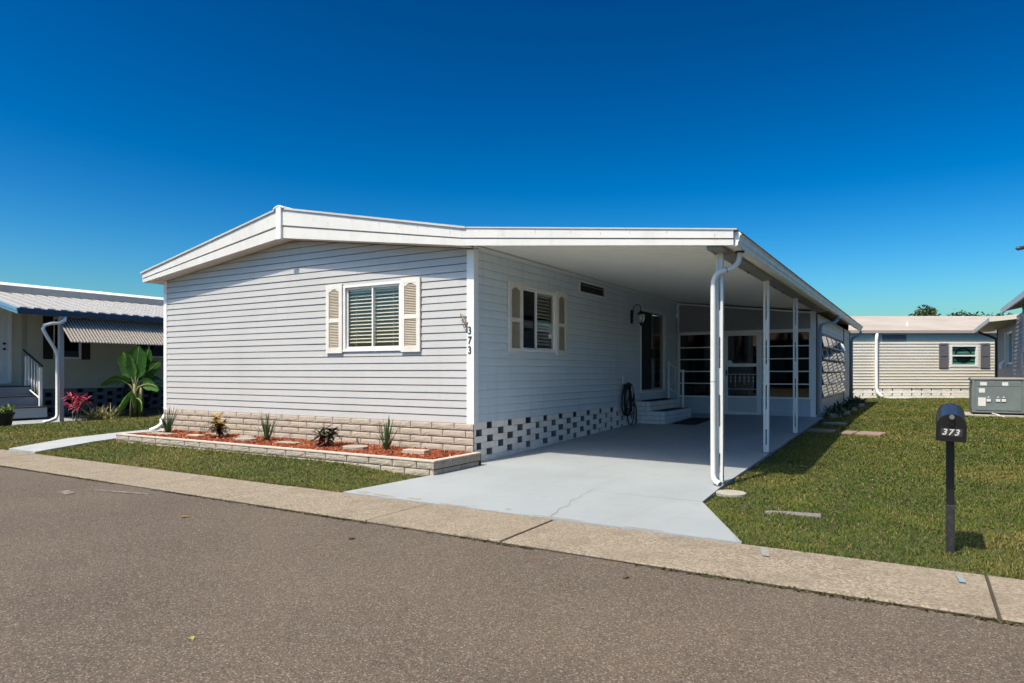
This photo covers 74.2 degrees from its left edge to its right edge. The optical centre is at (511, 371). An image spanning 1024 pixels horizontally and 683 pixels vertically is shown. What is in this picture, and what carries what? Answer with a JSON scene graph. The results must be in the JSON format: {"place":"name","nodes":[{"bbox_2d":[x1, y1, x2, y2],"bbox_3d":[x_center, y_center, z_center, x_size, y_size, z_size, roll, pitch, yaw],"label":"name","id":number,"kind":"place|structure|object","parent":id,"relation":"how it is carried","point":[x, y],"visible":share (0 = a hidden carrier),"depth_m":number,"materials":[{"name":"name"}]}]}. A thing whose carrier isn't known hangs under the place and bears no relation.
{"place":"outdoors","nodes":[
{"label":"outdoors","id":0,"kind":"place"},
{"bbox_2d":[12,416,86,425],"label":"carport slab","id":1,"kind":"structure","parent":0,"point":[28,421],"depth_m":17.70,"materials":[{"name":"blue paint"}]},
{"bbox_2d":[0,386,47,418],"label":"porch steps","id":2,"kind":"structure","parent":1,"relation":"on","point":[23,400],"depth_m":18.02,"materials":[{"name":"grey paint"}]},
{"bbox_2d":[23,349,42,405],"bbox_3d":[-13.076,0.153,18.457,1.071,1.554,0.070,0,0,31],"label":"stair railing","id":3,"kind":"object","parent":2,"relation":"on","point":[38,385],"visible":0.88,"depth_m":18.39,"materials":[{"name":"white metal"}]},
{"bbox_2d":[9,428,163,452],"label":"path","id":4,"kind":"structure","parent":0,"point":[55,444],"depth_m":11.75,"materials":[{"name":"pale white grey concrete"}]},
{"bbox_2d":[0,467,1023,682],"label":"road","id":5,"kind":"structure","parent":0,"point":[104,587],"depth_m":3.68,"materials":[{"name":"grey asphalt"}]},
{"bbox_2d":[56,490,74,494],"bbox_3d":[-4.850,1.315,7.367,0.320,0.002,0.129,0,0,39],"label":"paint mark","id":6,"kind":"object","parent":5,"relation":"on","point":[65,492],"visible":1,"depth_m":7.35,"materials":[{"name":"grey paint"}]},
{"bbox_2d":[92,489,150,494],"bbox_3d":[-4.260,1.315,7.389,0.818,0.002,0.068,0,0,19],"label":"paint mark","id":7,"kind":"object","parent":5,"relation":"on","point":[122,492],"visible":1,"depth_m":7.36,"materials":[{"name":"grey paint"}]},
{"bbox_2d":[0,449,1023,622],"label":"sidewalk","id":8,"kind":"structure","parent":0,"point":[933,588],"depth_m":5.13,"materials":[{"name":"concrete"}]},
{"bbox_2d":[760,547,769,555],"bbox_3d":[1.822,1.295,4.874,0.048,0.002,0.260,0,0,17],"label":"paint mark","id":9,"kind":"object","parent":8,"relation":"on","point":[764,551],"visible":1,"depth_m":4.87,"materials":[{"name":"white paint"}]},
{"bbox_2d":[956,574,965,582],"bbox_3d":[2.812,1.295,4.241,0.035,0.002,0.184,0,0,26],"label":"paint mark","id":10,"kind":"object","parent":8,"relation":"on","point":[960,578],"visible":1,"depth_m":4.23,"materials":[{"name":"white paint"}]},
{"bbox_2d":[0,397,1023,579],"bbox_3d":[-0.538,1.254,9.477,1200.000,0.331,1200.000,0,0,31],"label":"ground","id":11,"kind":"structure","parent":0,"point":[154,411],"depth_m":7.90,"materials":[{"name":"plant"}]},
{"bbox_2d":[0,404,15,425],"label":"potted plant","id":12,"kind":"object","parent":11,"relation":"on","point":[7,416],"visible":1,"depth_m":15.68,"materials":[{"name":"green plant"}]},
{"bbox_2d":[59,392,91,420],"bbox_3d":[-10.843,0.868,16.857,0.891,0.761,0.642,0,0,31],"label":"cordyline plant","id":13,"kind":"object","parent":11,"relation":"on","point":[78,399],"visible":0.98,"depth_m":16.84,"materials":[{"name":"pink plant"}]},
{"bbox_2d":[0,282,163,422],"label":"neighbour house","id":14,"kind":"structure","parent":11,"relation":"on","point":[75,341],"depth_m":19.24,"materials":[{"name":"beige"}]},
{"bbox_2d":[0,310,8,380],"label":"door","id":15,"kind":"structure","parent":14,"relation":"in","point":[4,315],"depth_m":18.64,"materials":[{"name":"white paint"}]},
{"bbox_2d":[53,317,80,358],"bbox_3d":[-13.177,-0.980,20.020,0.080,1.200,0.780,0,0,31],"label":"window","id":16,"kind":"structure","parent":14,"relation":"in","point":[71,350],"depth_m":20.05,"materials":[{"name":"white glass"}]},
{"bbox_2d":[148,345,163,357],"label":"window","id":17,"kind":"structure","parent":14,"relation":"in","point":[157,351],"depth_m":22.38,"materials":[{"name":"white glass"}]},
{"bbox_2d":[75,402,122,419],"bbox_3d":[-10.574,0.995,17.303,1.140,0.482,1.270,0,0,31],"label":"spiky plant","id":18,"kind":"object","parent":11,"relation":"on","point":[97,414],"visible":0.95,"depth_m":17.26,"materials":[{"name":"green plant"}]},
{"bbox_2d":[100,345,163,416],"bbox_3d":[-9.893,0.267,17.816,1.450,1.915,1.006,0,0,9],"label":"banana plant","id":19,"kind":"object","parent":11,"relation":"on","point":[134,363],"visible":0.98,"depth_m":17.79,"materials":[{"name":"green plant"}]},
{"bbox_2d":[115,429,481,476],"bbox_3d":[-3.764,1.248,10.745,7.175,0.265,1.085,0,0,31],"label":"planter bed","id":20,"kind":"object","parent":11,"relation":"on","point":[417,467],"visible":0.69,"depth_m":9.30,"materials":[{"name":"grey"}]},
{"bbox_2d":[135,429,471,459],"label":"mulch","id":21,"kind":"object","parent":20,"relation":"in","point":[374,449],"visible":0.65,"depth_m":10.37,"materials":[{"name":"red wood"}]},
{"bbox_2d":[148,432,177,434],"bbox_3d":[-6.402,1.137,12.341,0.620,0.035,0.220,0,0,28],"label":"stepping stone","id":22,"kind":"object","parent":21,"relation":"on","point":[165,433],"visible":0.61,"depth_m":12.25,"materials":[{"name":"beige stone"}]},
{"bbox_2d":[159,407,179,432],"bbox_3d":[-6.328,0.882,12.518,0.504,0.577,0.479,0,0,31],"label":"spear plant","id":23,"kind":"object","parent":21,"relation":"on","point":[168,425],"visible":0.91,"depth_m":12.48,"materials":[{"name":"green plant"}]},
{"bbox_2d":[186,434,205,436],"bbox_3d":[-5.558,1.130,11.901,0.340,0.040,0.160,0,0,34],"label":"stepping stone","id":24,"kind":"object","parent":21,"relation":"on","point":[197,435],"visible":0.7,"depth_m":11.89,"materials":[{"name":"beige stone"}]},
{"bbox_2d":[205,412,229,436],"bbox_3d":[-5.068,0.933,11.657,0.469,0.478,0.428,0,0,31],"label":"croton plant","id":25,"kind":"object","parent":21,"relation":"on","point":[219,425],"visible":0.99,"depth_m":11.63,"materials":[{"name":"yellow plant"}]},
{"bbox_2d":[235,437,255,440],"bbox_3d":[-4.428,1.125,11.242,0.405,0.040,0.297,0,0,31],"label":"stepping stone","id":26,"kind":"object","parent":21,"relation":"on","point":[245,438],"visible":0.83,"depth_m":11.17,"materials":[{"name":"beige stone"}]},
{"bbox_2d":[250,410,280,440],"bbox_3d":[-3.968,0.882,11.051,0.430,0.577,0.506,0,0,31],"label":"spear plant","id":27,"kind":"object","parent":21,"relation":"on","point":[266,430],"visible":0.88,"depth_m":11.02,"materials":[{"name":"green plant"}]},
{"bbox_2d":[276,441,301,443],"bbox_3d":[-3.542,1.133,10.731,0.420,0.035,0.150,0,0,24],"label":"stepping stone","id":28,"kind":"object","parent":21,"relation":"on","point":[287,442],"visible":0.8,"depth_m":10.69,"materials":[{"name":"beige stone"}]},
{"bbox_2d":[309,423,342,446],"bbox_3d":[-2.802,0.976,10.286,0.460,0.396,0.558,0,0,31],"label":"croton plant","id":29,"kind":"object","parent":21,"relation":"on","point":[325,438],"visible":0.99,"depth_m":10.22,"materials":[{"name":"green plant"}]},
{"bbox_2d":[342,445,367,449],"bbox_3d":[-2.305,1.120,9.960,0.405,0.050,0.337,0,0,31],"label":"stepping stone","id":30,"kind":"object","parent":21,"relation":"on","point":[358,447],"visible":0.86,"depth_m":9.88,"materials":[{"name":"beige stone"}]},
{"bbox_2d":[376,416,401,449],"bbox_3d":[-1.833,0.885,9.810,0.352,0.569,0.572,0,0,-27],"label":"spear plant","id":31,"kind":"object","parent":21,"relation":"on","point":[387,442],"visible":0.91,"depth_m":9.79,"materials":[{"name":"green plant"}]},
{"bbox_2d":[402,448,429,454],"bbox_3d":[-1.327,1.117,9.370,0.360,0.075,0.150,0,0,25],"label":"stepping stone","id":32,"kind":"object","parent":21,"relation":"on","point":[417,451],"visible":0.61,"depth_m":9.31,"materials":[{"name":"beige stone"}]},
{"bbox_2d":[140,205,737,461],"bbox_3d":[0.769,-0.664,18.962,7.710,4.128,18.250,0,0,31],"label":"mobile home","id":33,"kind":"object","parent":11,"relation":"on","point":[301,322],"visible":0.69,"depth_m":11.15,"materials":[{"name":"white plastic"}]},
{"bbox_2d":[342,281,400,351],"bbox_3d":[-2.141,-0.839,10.483,1.215,1.047,0.132,0,0,31],"label":"window","id":34,"kind":"structure","parent":33,"relation":"in","point":[390,286],"depth_m":10.50,"materials":[{"name":"white plastic"}]},
{"bbox_2d":[460,314,467,332],"bbox_3d":[-0.675,-0.682,9.529,0.138,0.276,0.052,0,0,31],"label":"lizard ornament","id":35,"kind":"object","parent":33,"relation":"attached to","point":[465,322],"visible":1,"depth_m":9.51,"materials":[{"name":"grey metal"}]},
{"bbox_2d":[523,286,555,352],"bbox_3d":[0.405,-0.835,11.112,0.120,1.030,1.145,0,0,31],"label":"window","id":36,"kind":"structure","parent":33,"relation":"in","point":[530,294],"depth_m":11.02,"materials":[{"name":"white plastic"}]},
{"bbox_2d":[621,382,636,424],"bbox_3d":[2.492,0.676,14.313,0.160,0.910,0.810,0,0,31],"label":"garden hose","id":37,"kind":"object","parent":33,"relation":"hanging from","point":[628,386],"visible":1,"depth_m":14.20,"materials":[{"name":"black rubber"}]},
{"bbox_2d":[630,304,644,325],"bbox_3d":[2.687,-1.206,14.477,0.340,0.476,0.189,0,0,36],"label":"wall lantern","id":38,"kind":"object","parent":33,"relation":"attached to","point":[640,316],"depth_m":14.39,"materials":[{"name":"brown metal"}]},
{"bbox_2d":[640,308,665,400],"bbox_3d":[3.233,-0.360,15.877,0.214,2.120,1.725,0,0,31],"label":"door","id":39,"kind":"structure","parent":33,"relation":"in","point":[646,333],"depth_m":15.73,"materials":[{"name":"white plastic"}]},
{"bbox_2d":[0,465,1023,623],"bbox_3d":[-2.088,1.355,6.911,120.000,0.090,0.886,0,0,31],"label":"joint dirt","id":40,"kind":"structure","parent":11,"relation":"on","point":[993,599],"depth_m":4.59,"materials":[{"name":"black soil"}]},
{"bbox_2d":[0,466,1023,625],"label":"joint weeds","id":41,"kind":"object","parent":11,"relation":"on","point":[831,595],"visible":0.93,"depth_m":4.41,"materials":[{"name":"green plant"}]},
{"bbox_2d":[716,490,745,497],"bbox_3d":[2.372,1.333,7.334,0.323,0.055,0.297,0,0,31],"label":"splash block","id":42,"kind":"object","parent":11,"relation":"on","point":[730,493],"depth_m":7.26,"materials":[{"name":"concrete"}]},
{"bbox_2d":[677,303,861,416],"bbox_3d":[8.046,-0.288,20.151,3.660,2.935,8.935,0,0,31],"label":"screen porch","id":43,"kind":"object","parent":11,"relation":"on","point":[825,361],"visible":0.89,"depth_m":16.51,"materials":[{"name":"white metal"}]},
{"bbox_2d":[679,335,709,395],"bbox_3d":[4.752,-0.160,17.016,1.106,1.530,0.024,0,0,31],"label":"window","id":44,"kind":"structure","parent":43,"relation":"in","point":[694,350],"depth_m":17.09,"materials":[{"name":"black glass"}]},
{"bbox_2d":[725,333,758,414],"bbox_3d":[5.592,0.053,16.464,0.790,1.965,0.085,0,0,31],"label":"door","id":45,"kind":"structure","parent":43,"relation":"in","point":[741,349],"depth_m":16.48,"materials":[{"name":"white paint"}]},
{"bbox_2d":[761,332,809,397],"bbox_3d":[6.461,-0.160,15.983,1.081,1.530,0.024,0,0,31],"label":"window","id":46,"kind":"structure","parent":43,"relation":"in","point":[781,344],"depth_m":15.97,"materials":[{"name":"black glass"}]},
{"bbox_2d":[822,333,846,398],"bbox_3d":[8.910,-0.135,18.666,0.114,1.610,5.680,0,0,31],"label":"awning window","id":47,"kind":"structure","parent":43,"relation":"in","point":[833,377],"depth_m":18.17,"materials":[{"name":"white"}]},
{"bbox_2d":[764,510,821,517],"bbox_3d":[2.630,1.339,6.338,0.502,0.034,0.140,0,0,19],"label":"utility cover","id":48,"kind":"object","parent":11,"relation":"on","point":[819,515],"visible":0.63,"depth_m":6.30,"materials":[{"name":"grey concrete"}]},
{"bbox_2d":[805,428,838,432],"bbox_3d":[6.048,1.153,13.186,0.500,0.038,0.550,0,0,37],"label":"lawn paver","id":49,"kind":"object","parent":11,"relation":"on","point":[822,430],"visible":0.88,"depth_m":13.04,"materials":[{"name":"grey concrete"}]},
{"bbox_2d":[828,413,841,417],"bbox_3d":[7.682,1.059,16.078,0.274,0.120,0.586,0,0,31],"label":"edging stone","id":50,"kind":"object","parent":11,"relation":"on","point":[833,415],"visible":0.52,"depth_m":15.86,"materials":[{"name":"stone"}]},
{"bbox_2d":[823,422,847,424],"bbox_3d":[6.842,1.102,14.307,0.140,0.050,0.460,0,0,-45],"label":"edging board","id":51,"kind":"object","parent":11,"relation":"on","point":[832,423],"visible":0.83,"depth_m":14.29,"materials":[{"name":"grey"}]},
{"bbox_2d":[823,401,854,417],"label":"shrub","id":52,"kind":"object","parent":11,"relation":"on","point":[838,409],"visible":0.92,"depth_m":16.72,"materials":[{"name":"green plant"}]},
{"bbox_2d":[839,430,858,434],"bbox_3d":[6.376,1.158,12.801,0.220,0.038,0.620,0,0,38],"label":"lawn paver","id":53,"kind":"object","parent":11,"relation":"on","point":[847,432],"visible":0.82,"depth_m":12.65,"materials":[{"name":"concrete"}]},
{"bbox_2d":[842,394,866,407],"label":"shrub","id":54,"kind":"object","parent":11,"relation":"on","point":[855,400],"visible":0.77,"depth_m":20.68,"materials":[{"name":"green plant"}]},
{"bbox_2d":[854,431,885,435],"bbox_3d":[6.684,1.158,12.615,0.440,0.038,0.620,0,0,38],"label":"lawn paver","id":55,"kind":"object","parent":11,"relation":"on","point":[864,433],"visible":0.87,"depth_m":12.45,"materials":[{"name":"concrete"}]},
{"bbox_2d":[849,316,996,397],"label":"house","id":56,"kind":"structure","parent":11,"relation":"on","point":[924,356],"depth_m":27.69,"materials":[{"name":"beige"}]},
{"bbox_2d":[950,344,977,366],"bbox_3d":[18.500,-0.655,27.720,1.160,0.910,0.100,0,0,0],"label":"window","id":57,"kind":"structure","parent":56,"relation":"in","point":[962,360],"depth_m":27.74,"materials":[{"name":"white plastic"}]},
{"bbox_2d":[909,305,989,315],"bbox_3d":[26.029,-1.436,39.869,5.789,5.295,5.075,0,0,-36],"label":"tree","id":58,"kind":"object","parent":11,"relation":"on","point":[928,311],"visible":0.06,"depth_m":39.93,"materials":[{"name":"green plant"}]},
{"bbox_2d":[936,403,966,553],"bbox_3d":[3.193,0.830,4.924,0.194,1.182,0.555,0,0,31],"label":"mailbox","id":59,"kind":"object","parent":11,"relation":"on","point":[951,427],"visible":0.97,"depth_m":4.90,"materials":[{"name":"black metal"}]},
{"bbox_2d":[936,414,966,442],"bbox_3d":[3.064,0.394,4.720,0.184,0.199,0.072,0,0,31],"label":"door","id":60,"kind":"structure","parent":59,"relation":"in","point":[949,427],"depth_m":4.72,"materials":[{"name":"black metal"}]},
{"bbox_2d":[954,312,1012,315],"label":"tree","id":61,"kind":"object","parent":11,"relation":"on","point":[999,314],"visible":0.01,"depth_m":41.05,"materials":[{"name":"green plant"}]},
{"bbox_2d":[964,412,1023,417],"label":"equipment pad","id":62,"kind":"object","parent":11,"relation":"on","point":[985,415],"visible":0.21,"depth_m":16.26,"materials":[{"name":"concrete"}]},
{"bbox_2d":[968,377,1023,416],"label":"air conditioner","id":63,"kind":"object","parent":62,"relation":"on","point":[995,396],"visible":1,"depth_m":16.34,"materials":[{"name":"grey metal"}]},
{"bbox_2d":[1015,246,1023,250],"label":"street lamp","id":64,"kind":"object","parent":11,"relation":"on","point":[1017,248],"visible":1,"depth_m":31.00,"materials":[{"name":"grey metal"}]},
{"bbox_2d":[0,0,1023,315],"label":"sky","id":65,"kind":"structure","parent":0,"point":[874,149],"materials":[{"name":"blue"}]},
{"bbox_2d":[343,413,822,543],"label":"driveway","id":66,"kind":"structure","parent":0,"point":[652,478],"depth_m":8.12,"materials":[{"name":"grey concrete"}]},
{"bbox_2d":[462,227,862,485],"bbox_3d":[5.596,-0.333,16.059,3.696,3.267,18.210,0,0,31],"label":"carport","id":67,"kind":"object","parent":66,"relation":"on","point":[717,270],"visible":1,"depth_m":9.31,"materials":[{"name":"metal"}]},
{"bbox_2d":[636,398,690,423],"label":"entry steps","id":68,"kind":"structure","parent":66,"relation":"on","point":[661,411],"depth_m":14.81,"materials":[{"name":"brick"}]},
{"bbox_2d":[642,398,672,400],"bbox_3d":[3.373,0.646,15.614,0.250,0.015,1.450,0,0,31],"label":"step mat","id":69,"kind":"object","parent":68,"relation":"on","point":[658,399],"visible":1,"depth_m":15.50,"materials":[{"name":"black"}]},
{"bbox_2d":[667,361,683,407],"bbox_3d":[3.942,0.304,16.275,0.417,1.112,0.056,0,0,36],"label":"stair railing","id":70,"kind":"object","parent":68,"relation":"on","point":[669,388],"visible":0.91,"depth_m":16.27,"materials":[{"name":"white metal"}]},
{"bbox_2d":[672,417,709,424],"bbox_3d":[4.032,1.096,15.012,0.500,0.056,1.500,0,0,31],"label":"doormat","id":71,"kind":"object","parent":66,"relation":"on","point":[692,421],"visible":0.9,"depth_m":14.85,"materials":[{"name":"black"}]},
{"bbox_2d":[973,291,1023,377],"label":"neighbour house","id":72,"kind":"structure","parent":0,"point":[1009,351],"depth_m":20.93,"materials":[{"name":"grey plastic"}]},
{"bbox_2d":[1007,330,1012,364],"bbox_3d":[15.822,-0.750,21.442,0.085,1.040,1.440,0,0,31],"label":"window","id":73,"kind":"structure","parent":72,"relation":"in","point":[1009,334],"depth_m":21.68,"materials":[{"name":"white glass"}]}
]}

